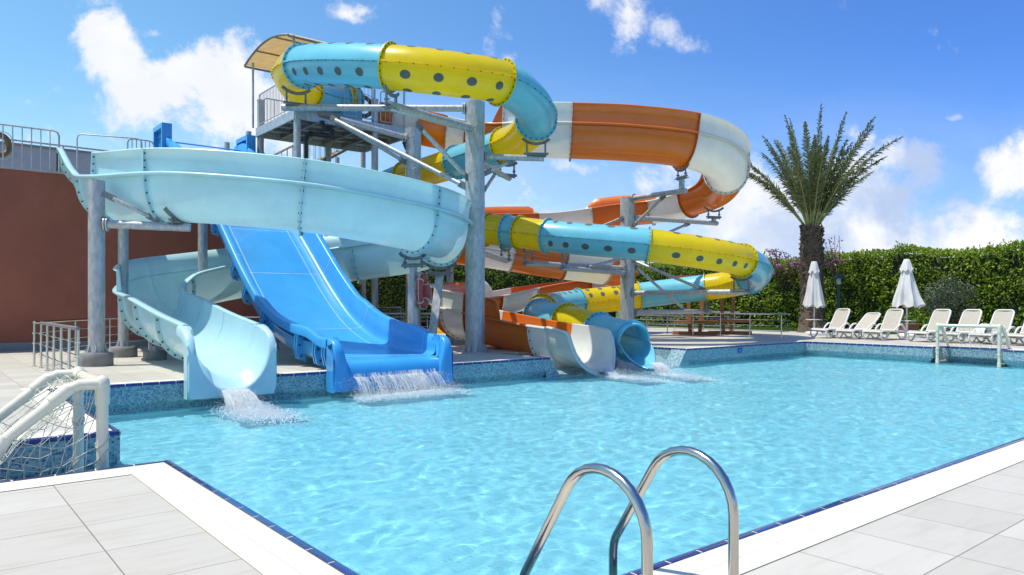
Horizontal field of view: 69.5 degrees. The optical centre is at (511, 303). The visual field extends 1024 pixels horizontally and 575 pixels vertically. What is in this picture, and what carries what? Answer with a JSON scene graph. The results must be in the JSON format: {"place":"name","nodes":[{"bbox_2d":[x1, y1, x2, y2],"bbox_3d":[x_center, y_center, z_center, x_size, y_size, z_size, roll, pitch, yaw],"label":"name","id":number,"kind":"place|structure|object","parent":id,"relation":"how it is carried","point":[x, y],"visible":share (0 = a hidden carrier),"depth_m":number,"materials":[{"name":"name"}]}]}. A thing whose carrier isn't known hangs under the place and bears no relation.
{"place":"outdoors","nodes":[
{"label":"outdoors","id":0,"kind":"place"},
{"bbox_2d":[0,138,110,173],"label":"grey building","id":1,"kind":"structure","parent":0,"point":[84,162],"depth_m":22.95,"materials":[{"name":"metal"}]},
{"bbox_2d":[0,328,1023,574],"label":"pool deck","id":2,"kind":"structure","parent":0,"point":[130,524],"depth_m":4.13,"materials":[{"name":"tile"}]},
{"bbox_2d":[39,322,80,381],"bbox_3d":[-7.805,0.801,12.671,0.089,0.898,4.089,0,0,-39],"label":"deck fence","id":3,"kind":"object","parent":2,"relation":"on","point":[69,340],"visible":0.86,"depth_m":12.35,"materials":[{"name":"metal"}]},
{"bbox_2d":[109,229,137,357],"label":"slide column","id":4,"kind":"structure","parent":2,"relation":"on","point":[123,348],"depth_m":17.10,"materials":[{"name":"metal"}]},
{"bbox_2d":[80,179,191,366],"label":"slide column","id":5,"kind":"structure","parent":2,"relation":"on","point":[96,353],"depth_m":14.64,"materials":[{"name":"metal"}]},
{"bbox_2d":[56,147,472,399],"bbox_3d":[-6.121,-1.364,18.577,11.577,5.793,8.487,0,0,45],"label":"open flume slide","id":6,"kind":"object","parent":5,"relation":"on","point":[370,223],"visible":0.87,"depth_m":14.87,"materials":[{"name":"plastic"}]},
{"bbox_2d":[31,316,259,366],"bbox_3d":[-9.284,0.801,18.106,2.324,0.898,6.743,0,0,21],"label":"deck fence","id":7,"kind":"object","parent":2,"relation":"on","point":[67,320],"visible":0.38,"depth_m":16.88,"materials":[{"name":"silver metal"}]},
{"bbox_2d":[143,343,166,360],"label":"slide column","id":8,"kind":"structure","parent":2,"relation":"on","point":[154,353],"depth_m":16.14,"materials":[{"name":"concrete"}]},
{"bbox_2d":[198,223,207,271],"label":"slide column","id":9,"kind":"structure","parent":2,"relation":"on","point":[202,246],"depth_m":18.80,"materials":[{"name":"metal"}]},
{"bbox_2d":[153,122,452,392],"bbox_3d":[-6.098,-1.860,18.782,2.780,6.940,12.409,0,0,-39],"label":"wide slide","id":10,"kind":"object","parent":2,"relation":"on","point":[302,295],"visible":0.64,"depth_m":17.08,"materials":[{"name":"plastic"}]},
{"bbox_2d":[224,33,405,320],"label":"slide tower","id":11,"kind":"structure","parent":2,"relation":"on","point":[294,127],"depth_m":23.40,"materials":[{"name":"metal"}]},
{"bbox_2d":[362,94,370,118],"bbox_3d":[-4.773,-6.317,23.700,0.813,0.813,0.140,0,0,-37],"label":"lifebuoy","id":12,"kind":"object","parent":11,"relation":"hanging from","point":[368,100],"visible":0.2,"depth_m":23.73,"materials":[{"name":"plastic"}]},
{"bbox_2d":[303,120,334,158],"bbox_3d":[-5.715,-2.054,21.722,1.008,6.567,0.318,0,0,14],"label":"drain pipe","id":13,"kind":"object","parent":2,"relation":"on","point":[319,134],"visible":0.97,"depth_m":21.74,"materials":[{"name":"black plastic"}]},
{"bbox_2d":[317,111,420,325],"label":"steel pillar","id":14,"kind":"structure","parent":2,"relation":"on","point":[410,137],"depth_m":22.17,"materials":[{"name":"grey metal"}]},
{"bbox_2d":[399,251,425,324],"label":"slide column","id":15,"kind":"structure","parent":2,"relation":"on","point":[413,312],"depth_m":17.21,"materials":[{"name":"metal"}]},
{"bbox_2d":[415,273,429,309],"bbox_3d":[-2.075,-0.280,17.180,0.177,0.862,0.862,0,0,10],"label":"lifebuoy","id":16,"kind":"object","parent":15,"relation":"hanging from","point":[422,290],"visible":1,"depth_m":16.98,"materials":[{"name":"red plastic"}]},
{"bbox_2d":[281,84,549,352],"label":"steel pillar","id":17,"kind":"structure","parent":2,"relation":"on","point":[474,173],"depth_m":18.69,"materials":[{"name":"grey metal"}]},
{"bbox_2d":[271,41,773,370],"bbox_3d":[1.264,-2.669,22.242,15.640,8.651,13.150,0,0,0],"label":"tube slide","id":18,"kind":"object","parent":17,"relation":"on","point":[325,73],"visible":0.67,"depth_m":20.73,"materials":[{"name":"plastic"}]},
{"bbox_2d":[384,313,451,337],"bbox_3d":[-4.192,0.801,26.800,4.059,0.898,0.090,0,0,0],"label":"deck fence","id":19,"kind":"object","parent":2,"relation":"on","point":[427,326],"visible":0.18,"depth_m":26.77,"materials":[{"name":"brown metal"}]},
{"bbox_2d":[424,261,456,333],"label":"slide column","id":20,"kind":"structure","parent":2,"relation":"on","point":[436,303],"depth_m":18.72,"materials":[{"name":"metal"}]},
{"bbox_2d":[446,267,452,336],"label":"slide column","id":21,"kind":"structure","parent":2,"relation":"on","point":[449,279],"depth_m":27.32,"materials":[{"name":"metal"}]},
{"bbox_2d":[0,341,1023,574],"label":"coping","id":22,"kind":"object","parent":2,"relation":"on","point":[260,547],"visible":0.89,"depth_m":4.35,"materials":[{"name":"white stone"}]},
{"bbox_2d":[0,341,1023,574],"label":"pool edge trim","id":23,"kind":"structure","parent":2,"relation":"on","point":[329,560],"depth_m":5.22,"materials":[{"name":"blue tile"}]},
{"bbox_2d":[519,445,738,574],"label":"pool ladder","id":24,"kind":"object","parent":2,"relation":"attached to","point":[636,504],"visible":1,"depth_m":3.00,"materials":[{"name":"silver metal"}]},
{"bbox_2d":[521,163,752,320],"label":"steel pillar","id":25,"kind":"structure","parent":2,"relation":"on","point":[625,268],"depth_m":25.89,"materials":[{"name":"grey metal"}]},
{"bbox_2d":[378,102,750,375],"bbox_3d":[1.146,-2.390,26.101,12.229,8.247,14.515,0,0,36],"label":"open flume slide","id":26,"kind":"object","parent":25,"relation":"attached to","point":[714,151],"visible":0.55,"depth_m":23.82,"materials":[{"name":"plastic"}]},
{"bbox_2d":[634,311,739,330],"bbox_3d":[7.564,0.801,34.348,0.089,0.898,7.000,0,0,-39],"label":"deck fence","id":27,"kind":"object","parent":2,"relation":"on","point":[674,324],"visible":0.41,"depth_m":33.09,"materials":[{"name":"brown metal"}]},
{"bbox_2d":[668,275,751,334],"bbox_3d":[7.829,0.072,29.257,3.131,2.355,1.466,0,0,21],"label":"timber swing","id":28,"kind":"object","parent":2,"relation":"on","point":[701,332],"visible":0.59,"depth_m":29.16,"materials":[{"name":"brown wood"}]},
{"bbox_2d":[640,312,789,338],"bbox_3d":[7.475,0.801,28.139,0.089,0.898,6.700,0,0,-39],"label":"deck fence","id":29,"kind":"object","parent":2,"relation":"on","point":[720,324],"visible":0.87,"depth_m":27.47,"materials":[{"name":"silver metal"}]},
{"bbox_2d":[801,261,827,335],"bbox_3d":[11.797,-0.192,28.784,0.840,2.883,0.884,0,0,0],"label":"folded parasol","id":30,"kind":"object","parent":2,"relation":"on","point":[814,297],"visible":0.98,"depth_m":28.63,"materials":[{"name":"white fabric"}]},
{"bbox_2d":[810,308,851,337],"bbox_3d":[11.785,0.721,26.822,2.038,1.064,0.814,0,0,-28],"label":"sun lounger","id":31,"kind":"object","parent":2,"relation":"on","point":[840,318],"visible":0.84,"depth_m":26.84,"materials":[{"name":"white plastic"}]},
{"bbox_2d":[835,312,880,338],"bbox_3d":[12.382,0.793,26.096,2.038,0.921,0.814,0,0,-28],"label":"sun lounger","id":32,"kind":"object","parent":2,"relation":"on","point":[868,320],"visible":0.83,"depth_m":26.13,"materials":[{"name":"white plastic"}]},
{"bbox_2d":[862,309,911,339],"bbox_3d":[12.966,0.721,25.392,2.038,1.064,0.814,0,0,-30],"label":"sun lounger","id":33,"kind":"object","parent":2,"relation":"on","point":[892,319],"visible":0.96,"depth_m":25.37,"materials":[{"name":"white plastic"}]},
{"bbox_2d":[891,259,925,337],"bbox_3d":[14.347,-0.181,26.849,1.058,2.863,1.031,0,0,-18],"label":"folded parasol","id":34,"kind":"object","parent":2,"relation":"on","point":[906,294],"visible":0.97,"depth_m":26.68,"materials":[{"name":"white fabric"}]},
{"bbox_2d":[907,309,954,341],"bbox_3d":[13.905,0.721,24.230,2.038,1.064,0.814,0,0,-28],"label":"sun lounger","id":35,"kind":"object","parent":2,"relation":"on","point":[941,316],"visible":0.74,"depth_m":24.29,"materials":[{"name":"white plastic"}]},
{"bbox_2d":[939,309,985,342],"bbox_3d":[14.473,0.721,23.537,2.038,1.064,0.814,0,0,-28],"label":"sun lounger","id":36,"kind":"object","parent":2,"relation":"on","point":[971,316],"visible":0.61,"depth_m":23.58,"materials":[{"name":"white plastic"}]},
{"bbox_2d":[976,323,991,332],"bbox_3d":[14.793,0.797,23.114,0.520,0.328,0.260,0,0,-28],"label":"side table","id":37,"kind":"object","parent":36,"relation":"on","point":[982,329],"visible":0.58,"depth_m":23.05,"materials":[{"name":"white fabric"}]},
{"bbox_2d":[968,309,1018,344],"bbox_3d":[15.039,0.721,22.847,2.038,1.064,0.814,0,0,-28],"label":"sun lounger","id":38,"kind":"object","parent":2,"relation":"on","point":[1004,317],"visible":0.67,"depth_m":22.87,"materials":[{"name":"white plastic"}]},
{"bbox_2d":[1001,323,1023,344],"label":"sun lounger","id":39,"kind":"object","parent":2,"relation":"on","point":[1018,335],"visible":0.8,"depth_m":22.23,"materials":[{"name":"white plastic"}]},
{"bbox_2d":[0,343,1023,480],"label":"pool wall","id":40,"kind":"structure","parent":0,"point":[130,399],"depth_m":15.71,"materials":[{"name":"blue tile"}]},
{"bbox_2d":[0,0,1023,268],"label":"sky","id":41,"kind":"structure","parent":0,"point":[944,77],"materials":[{"name":"blue"}]},
{"bbox_2d":[95,355,1023,574],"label":"pool water","id":42,"kind":"structure","parent":0,"point":[457,483],"depth_m":8.46,"materials":[{"name":"blue liquid"}]},
{"bbox_2d":[0,366,109,480],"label":"pool goal","id":43,"kind":"object","parent":42,"relation":"on","point":[79,383],"visible":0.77,"depth_m":5.72,"materials":[{"name":"white plastic"}]},
{"bbox_2d":[203,387,332,429],"bbox_3d":[-3.941,1.554,11.346,1.529,0.463,3.968,0,0,-38],"label":"splash","id":44,"kind":"object","parent":42,"relation":"on","point":[241,403],"visible":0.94,"depth_m":11.35,"materials":[{"name":"white liquid"}]},
{"bbox_2d":[335,368,474,402],"bbox_3d":[-1.619,1.481,13.762,4.370,0.610,1.464,0,0,-40],"label":"splash","id":45,"kind":"object","parent":42,"relation":"on","point":[397,393],"visible":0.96,"depth_m":13.70,"materials":[{"name":"white liquid"}]},
{"bbox_2d":[576,367,698,384],"bbox_3d":[2.692,1.560,16.583,1.185,0.451,4.320,0,0,-31],"label":"splash","id":46,"kind":"object","parent":42,"relation":"on","point":[611,373],"visible":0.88,"depth_m":16.61,"materials":[{"name":"white liquid"}]},
{"bbox_2d":[628,359,742,383],"bbox_3d":[3.783,1.553,17.275,1.252,0.467,4.189,0,0,-22],"label":"splash","id":47,"kind":"object","parent":42,"relation":"on","point":[662,368],"visible":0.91,"depth_m":17.24,"materials":[{"name":"white liquid"}]},
{"bbox_2d":[935,323,1010,366],"bbox_3d":[12.870,1.141,20.640,0.807,1.161,1.647,0,0,-39],"label":"pool goal","id":48,"kind":"object","parent":42,"relation":"on","point":[1000,329],"visible":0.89,"depth_m":20.45,"materials":[{"name":"white plastic"}]},
{"bbox_2d":[425,311,978,336],"bbox_3d":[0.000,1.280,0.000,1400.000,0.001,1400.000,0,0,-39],"label":"ground","id":49,"kind":"structure","parent":0,"point":[618,313],"depth_m":71.06,"materials":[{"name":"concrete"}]},
{"bbox_2d":[0,166,279,351],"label":"brown building","id":50,"kind":"structure","parent":49,"relation":"on","point":[43,244],"depth_m":19.77,"materials":[{"name":"paint"}]},
{"bbox_2d":[0,123,59,171],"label":"roof railing","id":51,"kind":"object","parent":50,"relation":"on","point":[22,127],"visible":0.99,"depth_m":19.52,"materials":[{"name":"metal"}]},
{"bbox_2d":[0,131,13,159],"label":"lifebuoy","id":52,"kind":"object","parent":51,"relation":"hanging from","point":[8,149],"visible":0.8,"depth_m":19.96,"materials":[{"name":"plastic"}]},
{"bbox_2d":[76,134,142,171],"bbox_3d":[-11.719,-4.210,21.517,1.702,1.340,0.040,0,0,-24],"label":"roof railing","id":53,"kind":"object","parent":50,"relation":"on","point":[102,136],"visible":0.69,"depth_m":21.31,"materials":[{"name":"metal"}]},
{"bbox_2d":[127,139,154,148],"bbox_3d":[-11.044,-4.212,21.972,0.767,1.344,0.060,0,0,-39],"label":"roof railing","id":54,"kind":"object","parent":50,"relation":"on","point":[149,141],"visible":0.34,"depth_m":21.96,"materials":[{"name":"metal"}]},
{"bbox_2d":[351,264,617,327],"bbox_3d":[-3.654,-0.746,38.059,25.763,4.269,1.934,0,0,-39],"label":"hedge","id":55,"kind":"object","parent":49,"relation":"on","point":[391,291],"visible":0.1,"depth_m":37.01,"materials":[{"name":"green plant"}]},
{"bbox_2d":[428,327,1022,339],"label":"kerb","id":56,"kind":"structure","parent":49,"relation":"on","point":[839,333],"depth_m":30.16,"materials":[{"name":"stone"}]},
{"bbox_2d":[748,103,902,332],"bbox_3d":[12.599,-3.568,31.392,6.161,9.637,5.888,0,0,-20],"label":"palm tree","id":57,"kind":"object","parent":49,"relation":"on","point":[812,198],"visible":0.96,"depth_m":31.09,"materials":[{"name":"green plant"}]},
{"bbox_2d":[634,238,1023,332],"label":"hedge","id":58,"kind":"object","parent":49,"relation":"on","point":[869,283],"visible":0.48,"depth_m":33.92,"materials":[{"name":"green plant"}]},
{"bbox_2d":[765,248,800,287],"bbox_3d":[13.517,-1.770,36.572,1.213,2.052,2.305,0,0,-40],"label":"bougainvillea","id":59,"kind":"object","parent":58,"relation":"on","point":[778,265],"visible":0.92,"depth_m":36.83,"materials":[{"name":"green plant"}]},
{"bbox_2d":[823,235,843,282],"bbox_3d":[14.945,-2.053,34.799,1.348,2.217,1.114,0,0,0],"label":"bougainvillea","id":60,"kind":"object","parent":58,"relation":"on","point":[828,262],"visible":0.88,"depth_m":34.80,"materials":[{"name":"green plant"}]},
{"bbox_2d":[644,323,1022,337],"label":"grass","id":61,"kind":"structure","parent":49,"relation":"on","point":[737,327],"depth_m":35.78,"materials":[{"name":"green plant"}]},
{"bbox_2d":[830,274,845,308],"bbox_3d":[14.519,-0.025,32.800,0.680,2.549,0.680,0,0,0],"label":"garden lamp","id":62,"kind":"object","parent":49,"relation":"on","point":[838,277],"visible":0.73,"depth_m":32.74,"materials":[{"name":"black metal"}]},
{"bbox_2d":[898,323,919,332],"bbox_3d":[15.753,1.029,29.400,0.700,0.442,0.520,0,0,0],"label":"plant pot","id":63,"kind":"object","parent":49,"relation":"on","point":[913,326],"visible":0.46,"depth_m":29.18,"materials":[{"name":"ceramic"}]},
{"bbox_2d":[901,308,929,330],"bbox_3d":[16.686,0.747,30.599,1.776,1.200,1.198,0,0,0],"label":"shrub","id":64,"kind":"object","parent":63,"relation":"in","point":[916,315],"visible":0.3,"depth_m":30.48,"materials":[{"name":"green plant"}]},
{"bbox_2d":[918,274,981,329],"bbox_3d":[18.633,0.005,31.420,2.425,2.517,2.202,0,0,30],"label":"olive bush","id":65,"kind":"object","parent":49,"relation":"on","point":[953,298],"visible":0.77,"depth_m":31.08,"materials":[{"name":"green plant"}]}
]}

